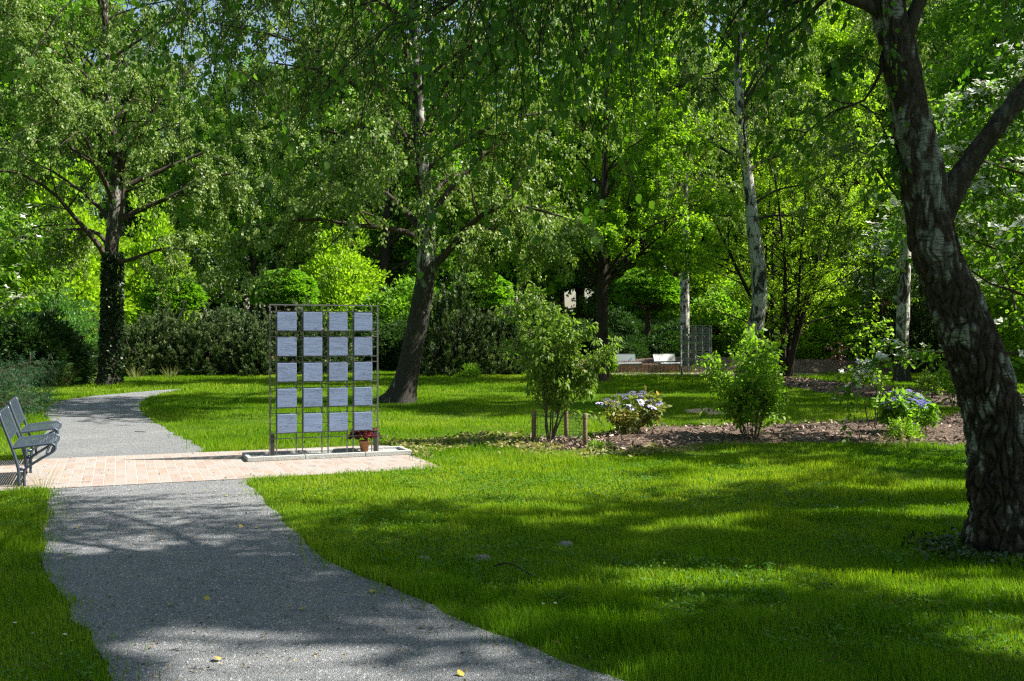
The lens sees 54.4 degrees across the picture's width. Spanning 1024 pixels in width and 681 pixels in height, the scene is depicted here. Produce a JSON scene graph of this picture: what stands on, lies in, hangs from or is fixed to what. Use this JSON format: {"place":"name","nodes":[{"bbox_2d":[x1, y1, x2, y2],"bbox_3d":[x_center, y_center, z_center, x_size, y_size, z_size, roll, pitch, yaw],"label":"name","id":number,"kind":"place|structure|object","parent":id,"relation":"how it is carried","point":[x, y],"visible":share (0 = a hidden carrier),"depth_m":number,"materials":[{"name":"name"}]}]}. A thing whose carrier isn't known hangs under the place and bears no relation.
{"place":"outdoors","nodes":[
{"label":"outdoors","id":0,"kind":"place"},
{"bbox_2d":[29,389,203,458],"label":"path","id":1,"kind":"structure","parent":0,"point":[104,425],"depth_m":17.19,"materials":[{"name":"grey gravel"}]},
{"bbox_2d":[41,478,622,680],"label":"path","id":2,"kind":"structure","parent":0,"point":[318,621],"depth_m":6.06,"materials":[{"name":"grey gravel"}]},
{"bbox_2d":[2,0,1019,328],"label":"sky","id":3,"kind":"structure","parent":0,"point":[178,50],"materials":[{"name":"white"}]},
{"bbox_2d":[0,368,1023,680],"bbox_3d":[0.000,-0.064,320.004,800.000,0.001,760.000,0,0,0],"label":"ground","id":4,"kind":"structure","parent":0,"point":[664,605],"depth_m":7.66,"materials":[{"name":"green plant"}]},
{"bbox_2d":[0,347,58,430],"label":"juniper shrub","id":5,"kind":"object","parent":4,"relation":"on","point":[7,376],"visible":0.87,"depth_m":17.86,"materials":[{"name":"green needle foliage"},{"name":"brown bark"}]},
{"bbox_2d":[0,349,66,415],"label":"juniper shrub","id":6,"kind":"object","parent":4,"relation":"on","point":[46,398],"visible":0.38,"depth_m":20.86,"materials":[{"name":"green needle foliage"},{"name":"brown bark"}]},
{"bbox_2d":[0,201,73,320],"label":"dogwood tree","id":7,"kind":"object","parent":4,"relation":"on","point":[8,303],"visible":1,"depth_m":17.81,"materials":[{"name":"green plant"}]},
{"bbox_2d":[0,159,79,319],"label":"broadleaf tree","id":8,"kind":"object","parent":4,"relation":"on","point":[11,212],"visible":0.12,"depth_m":43.36,"materials":[{"name":"green plant"}]},
{"bbox_2d":[0,305,98,386],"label":"evergreen shrub","id":9,"kind":"object","parent":4,"relation":"on","point":[22,333],"visible":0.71,"depth_m":32.41,"materials":[{"name":"green plant"}]},
{"bbox_2d":[0,1,136,300],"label":"broadleaf tree","id":10,"kind":"object","parent":4,"relation":"on","point":[6,135],"visible":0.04,"depth_m":60.81,"materials":[{"name":"green plant"}]},
{"bbox_2d":[14,287,126,374],"bbox_3d":[-17.522,-0.282,39.559,4.698,3.730,4.628,0,0,-17],"label":"fir shrub","id":11,"kind":"object","parent":4,"relation":"on","point":[74,313],"visible":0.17,"depth_m":39.19,"materials":[{"name":"plant"}]},
{"bbox_2d":[0,155,146,368],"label":"leafy shrub","id":12,"kind":"object","parent":4,"relation":"on","point":[89,289],"visible":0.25,"depth_m":44.08,"materials":[{"name":"green plant"}]},
{"bbox_2d":[0,0,193,299],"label":"broadleaf tree","id":13,"kind":"object","parent":4,"relation":"on","point":[7,88],"visible":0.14,"depth_m":60.26,"materials":[{"name":"green plant"}]},
{"bbox_2d":[60,35,206,321],"bbox_3d":[-24.833,-9.614,65.715,10.917,21.863,12.410,0,0,-42],"label":"broadleaf tree","id":14,"kind":"object","parent":4,"relation":"on","point":[128,57],"visible":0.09,"depth_m":64.54,"materials":[{"name":"green plant"}]},
{"bbox_2d":[40,12,228,255],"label":"broadleaf tree","id":15,"kind":"object","parent":4,"relation":"on","point":[136,14],"visible":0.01,"depth_m":78.78,"materials":[{"name":"green plant"}]},
{"bbox_2d":[95,296,180,375],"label":"dwarf pine","id":16,"kind":"object","parent":4,"relation":"on","point":[133,334],"visible":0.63,"depth_m":40.05,"materials":[{"name":"green plant"}]},
{"bbox_2d":[99,190,201,356],"bbox_3d":[-17.938,-3.063,49.919,5.568,9.306,6.099,0,0,-9],"label":"leafy shrub","id":17,"kind":"object","parent":4,"relation":"on","point":[163,228],"visible":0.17,"depth_m":49.24,"materials":[{"name":"green plant"}]},
{"bbox_2d":[0,0,319,385],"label":"birch tree","id":18,"kind":"object","parent":4,"relation":"on","point":[53,82],"visible":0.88,"depth_m":32.62,"materials":[{"name":"green plant"}]},
{"bbox_2d":[132,300,210,372],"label":"dwarf pine","id":19,"kind":"object","parent":4,"relation":"on","point":[179,316],"visible":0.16,"depth_m":41.71,"materials":[{"name":"green plant"}]},
{"bbox_2d":[138,275,210,315],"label":"ball tree","id":20,"kind":"object","parent":4,"relation":"on","point":[193,295],"visible":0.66,"depth_m":45.67,"materials":[{"name":"green plant"}]},
{"bbox_2d":[137,74,247,317],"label":"broadleaf tree","id":21,"kind":"object","parent":4,"relation":"on","point":[214,305],"depth_m":90.36,"materials":[{"name":"green plant"}]},
{"bbox_2d":[131,144,256,303],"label":"broadleaf tree","id":22,"kind":"object","parent":4,"relation":"on","point":[218,290],"visible":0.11,"depth_m":68.25,"materials":[{"name":"green plant"}]},
{"bbox_2d":[146,304,249,375],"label":"dwarf pine","id":23,"kind":"object","parent":4,"relation":"on","point":[198,338],"visible":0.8,"depth_m":40.26,"materials":[{"name":"green plant"}]},
{"bbox_2d":[0,445,436,490],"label":"paved square","id":24,"kind":"structure","parent":4,"relation":"on","point":[179,468],"depth_m":12.35,"materials":[{"name":"beige stone"}]},
{"bbox_2d":[0,405,59,486],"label":"park bench","id":25,"kind":"object","parent":24,"relation":"on","point":[21,441],"visible":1,"depth_m":11.11,"materials":[{"name":"grey metal"}]},
{"bbox_2d":[8,396,61,464],"bbox_3d":[-6.259,1.163,13.094,0.586,0.816,1.132,0,0,-23],"label":"park bench","id":26,"kind":"object","parent":24,"relation":"on","point":[18,416],"visible":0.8,"depth_m":12.88,"materials":[{"name":"grey metal"}]},
{"bbox_2d":[242,446,411,461],"bbox_3d":[-2.510,1.538,13.559,2.200,0.060,0.600,0,0,-21],"label":"kerb frame","id":27,"kind":"object","parent":24,"relation":"on","point":[313,454],"visible":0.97,"depth_m":13.46,"materials":[{"name":"stone"}]},
{"bbox_2d":[269,304,378,455],"bbox_3d":[-2.525,0.540,13.451,1.477,2.052,0.076,0,0,-21],"label":"memorial screen","id":28,"kind":"object","parent":27,"relation":"on","point":[286,372],"visible":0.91,"depth_m":13.44,"materials":[{"name":"metal"}]},
{"bbox_2d":[185,302,272,374],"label":"dwarf pine","id":29,"kind":"object","parent":4,"relation":"on","point":[209,317],"visible":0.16,"depth_m":42.07,"materials":[{"name":"green plant"}]},
{"bbox_2d":[207,302,283,375],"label":"dwarf pine","id":30,"kind":"object","parent":4,"relation":"on","point":[250,342],"visible":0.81,"depth_m":40.54,"materials":[{"name":"green plant"}]},
{"bbox_2d":[146,46,357,316],"bbox_3d":[-17.232,-8.602,63.294,13.836,19.858,12.649,0,0,42],"label":"broadleaf tree","id":31,"kind":"object","parent":4,"relation":"on","point":[232,220],"visible":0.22,"depth_m":62.48,"materials":[{"name":"green plant"}]},
{"bbox_2d":[192,106,314,314],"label":"broadleaf tree","id":32,"kind":"object","parent":4,"relation":"on","point":[244,300],"visible":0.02,"depth_m":95.73,"materials":[{"name":"green plant"}]},
{"bbox_2d":[245,268,320,310],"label":"ball tree","id":33,"kind":"object","parent":4,"relation":"on","point":[298,286],"visible":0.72,"depth_m":45.12,"materials":[{"name":"green plant"}]},
{"bbox_2d":[244,302,326,374],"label":"dwarf pine","id":34,"kind":"object","parent":4,"relation":"on","point":[273,342],"visible":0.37,"depth_m":41.51,"materials":[{"name":"green plant"}]},
{"bbox_2d":[182,52,410,299],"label":"broadleaf tree","id":35,"kind":"object","parent":4,"relation":"on","point":[280,245],"visible":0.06,"depth_m":81.47,"materials":[{"name":"green plant"}]},
{"bbox_2d":[281,294,366,373],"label":"dwarf pine","id":36,"kind":"object","parent":4,"relation":"on","point":[324,328],"visible":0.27,"depth_m":42.08,"materials":[{"name":"green plant"}]},
{"bbox_2d":[260,153,402,315],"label":"broadleaf tree","id":37,"kind":"object","parent":4,"relation":"on","point":[373,249],"visible":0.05,"depth_m":69.12,"materials":[{"name":"green plant"}]},
{"bbox_2d":[294,211,392,345],"bbox_3d":[-9.655,-2.778,53.969,6.125,8.664,6.709,0,0,-40],"label":"leafy shrub","id":38,"kind":"object","parent":4,"relation":"on","point":[350,266],"visible":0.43,"depth_m":53.01,"materials":[{"name":"green plant"}]},
{"bbox_2d":[235,0,501,294],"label":"broadleaf tree","id":39,"kind":"object","parent":4,"relation":"on","point":[384,256],"visible":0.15,"depth_m":61.02,"materials":[{"name":"green plant"}]},
{"bbox_2d":[354,313,437,370],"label":"evergreen shrub","id":40,"kind":"object","parent":4,"relation":"on","point":[390,339],"visible":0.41,"depth_m":45.83,"materials":[{"name":"green plant"}]},
{"bbox_2d":[151,0,650,403],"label":"birch tree","id":41,"kind":"object","parent":4,"relation":"on","point":[517,220],"visible":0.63,"depth_m":23.32,"materials":[{"name":"green plant"}]},
{"bbox_2d":[355,274,453,332],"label":"leafy shrub","id":42,"kind":"object","parent":4,"relation":"on","point":[397,302],"visible":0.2,"depth_m":51.15,"materials":[{"name":"green plant"}]},
{"bbox_2d":[365,229,446,300],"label":"broadleaf tree","id":43,"kind":"object","parent":4,"relation":"on","point":[398,255],"visible":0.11,"depth_m":64.89,"materials":[{"name":"green plant"}]},
{"bbox_2d":[419,265,497,375],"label":"dwarf pine","id":44,"kind":"object","parent":4,"relation":"on","point":[441,308],"visible":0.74,"depth_m":40.38,"materials":[{"name":"green plant"}]},
{"bbox_2d":[374,85,554,311],"bbox_3d":[-3.493,-8.144,65.889,13.177,18.911,12.046,0,0,-4],"label":"broadleaf tree","id":45,"kind":"object","parent":4,"relation":"on","point":[479,151],"visible":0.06,"depth_m":64.89,"materials":[{"name":"green plant"}]},
{"bbox_2d":[447,270,515,314],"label":"ball tree","id":46,"kind":"object","parent":4,"relation":"on","point":[498,296],"visible":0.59,"depth_m":45.00,"materials":[{"name":"green plant"}]},
{"bbox_2d":[434,304,535,374],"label":"dwarf pine","id":47,"kind":"object","parent":4,"relation":"on","point":[491,362],"visible":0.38,"depth_m":41.38,"materials":[{"name":"green plant"}]},
{"bbox_2d":[478,301,538,373],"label":"dwarf pine","id":48,"kind":"object","parent":4,"relation":"on","point":[510,328],"visible":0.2,"depth_m":41.89,"materials":[{"name":"green plant"}]},
{"bbox_2d":[0,0,1023,557],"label":"birch tree","id":49,"kind":"object","parent":4,"relation":"on","point":[970,342],"visible":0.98,"depth_m":7.40,"materials":[{"name":"green plant"}]},
{"bbox_2d":[0,448,1023,680],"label":"clover","id":50,"kind":"object","parent":4,"relation":"on","point":[56,659],"visible":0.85,"depth_m":7.45,"materials":[{"name":"green plant"}]},
{"bbox_2d":[2,444,1023,680],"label":"leaf litter","id":51,"kind":"object","parent":4,"relation":"on","point":[243,664],"visible":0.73,"depth_m":6.43,"materials":[{"name":"plant"}]},
{"bbox_2d":[375,0,666,318],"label":"broadleaf tree","id":52,"kind":"object","parent":4,"relation":"on","point":[548,155],"visible":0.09,"depth_m":64.38,"materials":[{"name":"green plant"}]},
{"bbox_2d":[379,430,704,458],"bbox_3d":[0.318,1.515,14.666,4.109,0.204,3.417,0,0,-26],"label":"ground cover","id":53,"kind":"object","parent":4,"relation":"on","point":[511,437],"visible":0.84,"depth_m":14.39,"materials":[{"name":"green plant"}]},
{"bbox_2d":[515,433,595,451],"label":"bark chips","id":54,"kind":"object","parent":4,"relation":"on","point":[563,442],"visible":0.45,"depth_m":14.81,"materials":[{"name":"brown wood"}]},
{"bbox_2d":[532,410,535,440],"bbox_3d":[0.332,1.344,15.179,0.076,0.551,0.072,-1,1,0],"label":"timber stake","id":55,"kind":"object","parent":54,"relation":"on","point":[533,412],"visible":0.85,"depth_m":15.15,"materials":[{"name":"brown wood"}]},
{"bbox_2d":[531,412,586,445],"bbox_3d":[0.942,1.341,15.198,1.034,0.415,0.895,0,0,40],"label":"wire guard","id":56,"kind":"object","parent":55,"relation":"attached to","point":[574,424],"visible":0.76,"depth_m":15.09,"materials":[{"name":"green metal"}]},
{"bbox_2d":[490,280,623,440],"bbox_3d":[0.775,0.321,15.143,1.808,2.505,1.689,0,0,44],"label":"staked shrub","id":57,"kind":"object","parent":54,"relation":"on","point":[552,344],"visible":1,"depth_m":15.01,"materials":[{"name":"green plant"}]},
{"bbox_2d":[475,59,660,320],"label":"broadleaf tree","id":58,"kind":"object","parent":4,"relation":"on","point":[550,272],"visible":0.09,"depth_m":67.91,"materials":[{"name":"green plant"}]},
{"bbox_2d":[563,316,614,354],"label":"evergreen shrub","id":59,"kind":"object","parent":4,"relation":"on","point":[589,342],"visible":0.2,"depth_m":54.04,"materials":[{"name":"green plant"}]},
{"bbox_2d":[440,0,745,381],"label":"maple tree","id":60,"kind":"object","parent":4,"relation":"on","point":[615,224],"visible":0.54,"depth_m":35.48,"materials":[{"name":"green plant"}]},
{"bbox_2d":[552,183,666,320],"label":"broadleaf tree","id":61,"kind":"object","parent":4,"relation":"on","point":[585,282],"visible":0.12,"depth_m":65.19,"materials":[{"name":"green plant"}]},
{"bbox_2d":[582,301,652,351],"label":"evergreen shrub","id":62,"kind":"object","parent":4,"relation":"on","point":[624,322],"visible":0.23,"depth_m":56.10,"materials":[{"name":"green plant"}]},
{"bbox_2d":[608,333,657,358],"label":"evergreen shrub","id":63,"kind":"object","parent":4,"relation":"on","point":[632,342],"visible":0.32,"depth_m":48.64,"materials":[{"name":"green plant"}]},
{"bbox_2d":[612,284,674,323],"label":"leafy shrub","id":64,"kind":"object","parent":4,"relation":"on","point":[637,311],"visible":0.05,"depth_m":62.58,"materials":[{"name":"green plant"}]},
{"bbox_2d":[613,267,680,337],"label":"ball tree","id":65,"kind":"object","parent":4,"relation":"on","point":[633,287],"visible":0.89,"depth_m":51.05,"materials":[{"name":"green plant"}]},
{"bbox_2d":[635,321,706,357],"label":"evergreen shrub","id":66,"kind":"object","parent":4,"relation":"on","point":[666,341],"visible":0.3,"depth_m":49.23,"materials":[{"name":"green plant"}]},
{"bbox_2d":[527,0,829,310],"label":"broadleaf tree","id":67,"kind":"object","parent":4,"relation":"on","point":[597,166],"visible":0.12,"depth_m":60.70,"materials":[{"name":"green plant"}]},
{"bbox_2d":[602,26,760,334],"bbox_3d":[8.169,-7.252,50.846,7.195,17.268,8.209,0,0,-26],"label":"birch tree","id":68,"kind":"object","parent":4,"relation":"on","point":[684,304],"visible":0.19,"depth_m":49.78,"materials":[{"name":"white plant"}]},
{"bbox_2d":[657,237,736,323],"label":"leafy shrub","id":69,"kind":"object","parent":4,"relation":"on","point":[696,283],"visible":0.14,"depth_m":58.77,"materials":[{"name":"green plant"}]},
{"bbox_2d":[505,355,945,372],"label":"mulch bank","id":70,"kind":"structure","parent":4,"relation":"on","point":[803,365],"depth_m":43.92,"materials":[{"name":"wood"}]},
{"bbox_2d":[689,273,779,356],"bbox_3d":[11.828,-1.087,51.835,6.431,5.210,6.681,0,0,23],"label":"leafy shrub","id":71,"kind":"object","parent":4,"relation":"on","point":[728,329],"visible":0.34,"depth_m":50.89,"materials":[{"name":"green plant"}]},
{"bbox_2d":[630,0,865,374],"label":"birch tree","id":72,"kind":"object","parent":4,"relation":"on","point":[757,315],"visible":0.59,"depth_m":36.83,"materials":[{"name":"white plant"}]},
{"bbox_2d":[701,84,830,290],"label":"broadleaf tree","id":73,"kind":"object","parent":4,"relation":"on","point":[721,169],"visible":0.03,"depth_m":65.09,"materials":[{"name":"green plant"}]},
{"bbox_2d":[577,412,965,452],"bbox_3d":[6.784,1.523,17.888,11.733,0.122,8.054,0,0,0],"label":"mulch bed","id":74,"kind":"object","parent":4,"relation":"on","point":[948,432],"visible":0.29,"depth_m":15.84,"materials":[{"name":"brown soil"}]},
{"bbox_2d":[595,385,671,434],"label":"hydrangea bush","id":75,"kind":"object","parent":74,"relation":"on","point":[627,419],"visible":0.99,"depth_m":16.12,"materials":[{"name":"green plant"}]},
{"bbox_2d":[691,324,790,436],"bbox_3d":[3.615,0.648,15.636,1.681,1.845,1.804,0,0,0],"label":"leafy bush","id":76,"kind":"object","parent":74,"relation":"on","point":[758,394],"visible":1,"depth_m":15.51,"materials":[{"name":"green plant"}]},
{"bbox_2d":[871,387,940,432],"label":"hydrangea bush","id":77,"kind":"object","parent":74,"relation":"on","point":[902,404],"visible":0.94,"depth_m":16.17,"materials":[{"name":"green plant"}]},
{"bbox_2d":[885,416,926,439],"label":"perennial plant","id":78,"kind":"object","parent":74,"relation":"on","point":[908,424],"visible":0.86,"depth_m":15.59,"materials":[{"name":"green plant"}]},
{"bbox_2d":[646,87,920,376],"bbox_3d":[10.434,-4.112,38.987,9.171,11.172,11.554,0,0,41],"label":"hornbeam tree","id":79,"kind":"object","parent":4,"relation":"on","point":[812,284],"visible":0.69,"depth_m":38.59,"materials":[{"name":"green plant"}]},
{"bbox_2d":[763,217,840,303],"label":"broadleaf tree","id":80,"kind":"object","parent":4,"relation":"on","point":[789,283],"visible":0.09,"depth_m":63.02,"materials":[{"name":"green plant"}]},
{"bbox_2d":[708,16,900,309],"bbox_3d":[19.876,-9.893,64.518,14.942,22.435,15.194,0,0,42],"label":"broadleaf tree","id":81,"kind":"object","parent":4,"relation":"on","point":[855,89],"visible":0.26,"depth_m":61.77,"materials":[{"name":"green plant"}]},
{"bbox_2d":[701,0,932,299],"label":"broadleaf tree","id":82,"kind":"object","parent":4,"relation":"on","point":[842,14],"visible":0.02,"depth_m":65.64,"materials":[{"name":"green plant"}]},
{"bbox_2d":[770,259,879,359],"bbox_3d":[14.537,-1.208,47.134,5.568,5.455,6.099,0,0,31],"label":"leafy shrub","id":83,"kind":"object","parent":4,"relation":"on","point":[811,345],"visible":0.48,"depth_m":45.48,"materials":[{"name":"green plant"}]},
{"bbox_2d":[844,291,900,425],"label":"maple sapling","id":84,"kind":"object","parent":4,"relation":"on","point":[877,343],"visible":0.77,"depth_m":17.37,"materials":[{"name":"green plant"}]},
{"bbox_2d":[822,233,923,350],"bbox_3d":[16.858,-1.838,46.119,5.139,6.490,5.753,0,0,34],"label":"dogwood tree","id":85,"kind":"object","parent":4,"relation":"on","point":[884,249],"visible":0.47,"depth_m":45.53,"materials":[{"name":"green plant"}]},
{"bbox_2d":[764,0,1022,380],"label":"birch tree","id":86,"kind":"object","parent":4,"relation":"on","point":[901,373],"visible":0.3,"depth_m":35.80,"materials":[{"name":"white plant"}]},
{"bbox_2d":[809,47,977,302],"bbox_3d":[26.665,-9.273,65.755,14.754,21.174,13.488,0,0,-4],"label":"broadleaf tree","id":87,"kind":"object","parent":4,"relation":"on","point":[845,179],"visible":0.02,"depth_m":64.70,"materials":[{"name":"green plant"}]},
{"bbox_2d":[778,375,1023,406],"bbox_3d":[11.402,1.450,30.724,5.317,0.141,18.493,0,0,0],"label":"mulch bed","id":88,"kind":"object","parent":4,"relation":"on","point":[885,388],"visible":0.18,"depth_m":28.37,"materials":[{"name":"brown wood"}]},
{"bbox_2d":[913,366,944,396],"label":"young shrub","id":89,"kind":"object","parent":88,"relation":"on","point":[920,382],"visible":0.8,"depth_m":25.07,"materials":[{"name":"green plant"}]},
{"bbox_2d":[930,366,957,407],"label":"young shrub","id":90,"kind":"object","parent":88,"relation":"on","point":[948,384],"visible":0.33,"depth_m":22.14,"materials":[{"name":"green plant"}]},
{"bbox_2d":[869,274,946,372],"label":"dwarf pine","id":91,"kind":"object","parent":4,"relation":"on","point":[921,321],"visible":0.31,"depth_m":43.63,"materials":[{"name":"green plant"}]},
{"bbox_2d":[816,0,1023,246],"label":"broadleaf tree","id":92,"kind":"object","parent":4,"relation":"on","point":[880,132],"depth_m":63.64,"materials":[{"name":"green plant"}]},
{"bbox_2d":[819,0,1023,250],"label":"broadleaf tree","id":93,"kind":"object","parent":4,"relation":"on","point":[975,73],"visible":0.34,"depth_m":23.71,"materials":[{"name":"green plant"}]},
{"bbox_2d":[826,38,1023,442],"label":"dogwood tree","id":94,"kind":"object","parent":4,"relation":"on","point":[989,212],"visible":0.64,"depth_m":14.38,"materials":[{"name":"green plant"}]},
{"bbox_2d":[856,1,1023,295],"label":"broadleaf tree","id":95,"kind":"object","parent":4,"relation":"on","point":[873,196],"visible":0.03,"depth_m":49.46,"materials":[{"name":"green plant"}]},
{"bbox_2d":[875,0,1023,310],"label":"broadleaf tree","id":96,"kind":"object","parent":4,"relation":"on","point":[944,17],"visible":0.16,"depth_m":32.02,"materials":[{"name":"green plant"}]},
{"bbox_2d":[901,527,1023,567],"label":"ground ivy","id":97,"kind":"object","parent":4,"relation":"on","point":[942,542],"visible":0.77,"depth_m":7.37,"materials":[{"name":"green plant"}]},
{"bbox_2d":[943,215,1023,382],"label":"leafy shrub","id":98,"kind":"object","parent":4,"relation":"on","point":[1008,336],"visible":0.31,"depth_m":34.94,"materials":[{"name":"green plant"}]},
{"bbox_2d":[583,370,832,375],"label":"sandy ground","id":99,"kind":"structure","parent":0,"point":[684,373],"depth_m":42.65,"materials":[{"name":"soil"}]},
{"bbox_2d":[614,364,701,372],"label":"wall","id":100,"kind":"structure","parent":99,"relation":"on","point":[660,368],"depth_m":43.86,"materials":[{"name":"brown brick"}]},
{"bbox_2d":[680,325,711,373],"bbox_3d":[7.663,0.392,41.423,1.497,2.052,0.095,0,0,42],"label":"memorial screen","id":101,"kind":"object","parent":99,"relation":"on","point":[695,347],"visible":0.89,"depth_m":41.49,"materials":[{"name":"metal"}]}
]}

